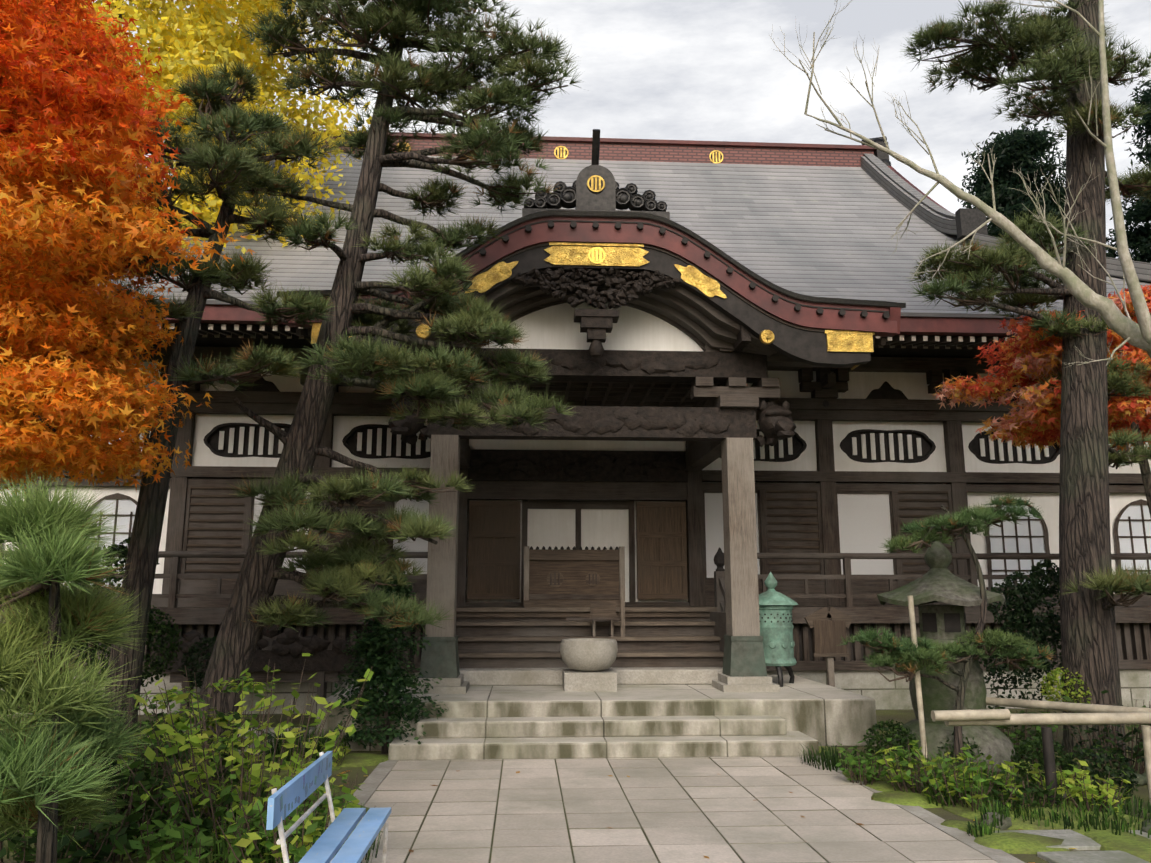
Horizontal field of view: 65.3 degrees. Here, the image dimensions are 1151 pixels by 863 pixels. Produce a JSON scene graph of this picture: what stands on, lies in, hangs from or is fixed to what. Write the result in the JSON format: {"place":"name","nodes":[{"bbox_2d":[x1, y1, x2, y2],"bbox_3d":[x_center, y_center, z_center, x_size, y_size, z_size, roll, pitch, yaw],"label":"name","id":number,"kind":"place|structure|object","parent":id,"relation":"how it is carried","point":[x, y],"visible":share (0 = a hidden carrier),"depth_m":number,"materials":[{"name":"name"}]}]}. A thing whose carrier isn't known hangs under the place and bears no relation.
{"place":"outdoors","nodes":[
{"label":"outdoors","id":0,"kind":"place"},
{"bbox_2d":[0,709,1149,862],"bbox_3d":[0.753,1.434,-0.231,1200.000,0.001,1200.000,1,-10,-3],"label":"ground","id":1,"kind":"structure","parent":0,"point":[904,716],"depth_m":7.93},
{"bbox_2d":[175,727,313,753],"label":"garden stones","id":2,"kind":"object","parent":1,"relation":"on","point":[272,731],"depth_m":9.14,"materials":[{"name":"stone"}]},
{"bbox_2d":[155,622,351,717],"bbox_3d":[-3.900,2.861,10.867,2.368,1.180,0.269,1,-10,-3],"label":"signboard","id":3,"kind":"object","parent":1,"relation":"on","point":[285,657],"visible":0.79,"depth_m":10.85,"materials":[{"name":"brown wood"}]},
{"bbox_2d":[0,0,1150,517],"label":"leaf tree trunks","id":4,"kind":"object","parent":1,"relation":"on","point":[1146,472],"visible":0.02,"depth_m":9.88,"materials":[{"name":"brown wood"}]},
{"bbox_2d":[0,0,1150,495],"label":"tree leaves","id":5,"kind":"object","parent":4,"relation":"attached to","point":[78,222],"visible":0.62,"depth_m":5.55,"materials":[{"name":"orange plant"}]},
{"bbox_2d":[0,0,1150,862],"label":"pine","id":6,"kind":"object","parent":1,"relation":"on","point":[54,538],"depth_m":7.72,"materials":[{"name":"green plant"}]},
{"bbox_2d":[0,537,1150,862],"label":"plant","id":7,"kind":"object","parent":1,"relation":"on","point":[378,667],"depth_m":6.11,"materials":[{"name":"green plant"}]},
{"bbox_2d":[0,299,1150,715],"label":"temple hall","id":8,"kind":"structure","parent":1,"relation":"on","point":[858,469],"depth_m":12.79,"materials":[{"name":"brown wood"}]},
{"bbox_2d":[524,546,624,606],"bbox_3d":[-0.029,1.927,11.893,1.310,0.785,0.600,1,-10,-3],"label":"offering box","id":9,"kind":"object","parent":8,"relation":"on","point":[562,577],"visible":0.98,"depth_m":11.63,"materials":[{"name":"brown wood"}]},
{"bbox_2d":[566,581,624,636],"bbox_3d":[0.239,2.168,10.969,0.720,0.660,0.280,1,-10,-3],"label":"wooden stand","id":10,"kind":"object","parent":8,"relation":"on","point":[602,610],"visible":1,"depth_m":10.93,"materials":[{"name":"wood"}]},
{"bbox_2d":[96,153,1150,314],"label":"temple roof","id":11,"kind":"structure","parent":8,"relation":"on","point":[820,231],"depth_m":17.12,"materials":[{"name":"grey metal"}]},
{"bbox_2d":[261,130,890,166],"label":"roof ridge","id":12,"kind":"structure","parent":11,"relation":"on","point":[690,151],"depth_m":21.10,"materials":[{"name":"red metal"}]},
{"bbox_2d":[316,667,876,760],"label":"stone steps","id":13,"kind":"structure","parent":1,"relation":"on","point":[640,712],"depth_m":8.62,"materials":[{"name":"stone"}]},
{"bbox_2d":[560,638,617,691],"bbox_3d":[0.148,2.546,9.825,0.636,0.525,0.636,1,-10,-3],"label":"stone basin","id":14,"kind":"object","parent":13,"relation":"on","point":[588,662],"visible":1,"depth_m":9.57,"materials":[{"name":"stone"}]},
{"bbox_2d":[277,129,905,693],"bbox_3d":[0.100,0.281,11.847,6.800,6.608,4.936,1,-10,-3],"label":"entrance porch","id":15,"kind":"object","parent":13,"relation":"on","point":[645,317],"visible":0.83,"depth_m":9.91,"materials":[{"name":"brown wood"}]},
{"bbox_2d":[759,571,797,686],"bbox_3d":[2.283,2.270,10.390,0.600,1.288,0.608,1,-10,-3],"label":"bronze lantern","id":16,"kind":"object","parent":13,"relation":"on","point":[775,618],"visible":0.73,"depth_m":10.20,"materials":[{"name":"metal"}]},
{"bbox_2d":[111,746,1150,862],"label":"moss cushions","id":17,"kind":"object","parent":1,"relation":"on","point":[1138,846],"visible":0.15,"depth_m":5.73,"materials":[{"name":"green plant"}]},
{"bbox_2d":[804,606,852,686],"bbox_3d":[3.017,2.743,10.622,0.583,1.323,0.105,1,-10,-3],"label":"notice board","id":18,"kind":"object","parent":1,"relation":"on","point":[828,636],"visible":0.96,"depth_m":10.64,"materials":[{"name":"brown wood"}]},
{"bbox_2d":[877,541,1019,773],"bbox_3d":[3.254,1.935,7.914,1.160,1.940,1.044,1,-10,-3],"label":"stone lantern","id":19,"kind":"object","parent":1,"relation":"on","point":[938,581],"visible":0.62,"depth_m":7.64,"materials":[{"name":"grey stone"}]},
{"bbox_2d":[769,0,1150,367],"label":"pale bare tree","id":20,"kind":"object","parent":1,"relation":"on","point":[1127,329],"visible":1,"depth_m":7.32,"materials":[{"name":"beige plant"}]},
{"bbox_2d":[901,772,1150,832],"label":"garden rocks","id":21,"kind":"object","parent":1,"relation":"on","point":[1007,822],"visible":0.19,"depth_m":5.73,"materials":[{"name":"stone"}]},
{"bbox_2d":[907,596,1150,804],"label":"bamboo fence","id":22,"kind":"object","parent":1,"relation":"on","point":[1095,714],"visible":0.81,"depth_m":6.34,"materials":[{"name":"beige wood"}]},
{"bbox_2d":[993,829,1150,862],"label":"stepping stones","id":23,"kind":"object","parent":1,"relation":"on","point":[1074,839],"visible":0.35,"depth_m":5.07,"materials":[{"name":"grey stone"}]},
{"bbox_2d":[83,0,1150,257],"label":"sky","id":24,"kind":"structure","parent":0,"point":[696,70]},
{"bbox_2d":[294,756,1024,862],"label":"path paving","id":25,"kind":"structure","parent":0,"point":[672,810],"depth_m":5.98,"materials":[{"name":"stone"}]},
{"bbox_2d":[266,751,390,862],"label":"bench","id":26,"kind":"object","parent":25,"relation":"on","point":[287,799],"visible":1,"depth_m":3.88,"materials":[{"name":"blue paint"}]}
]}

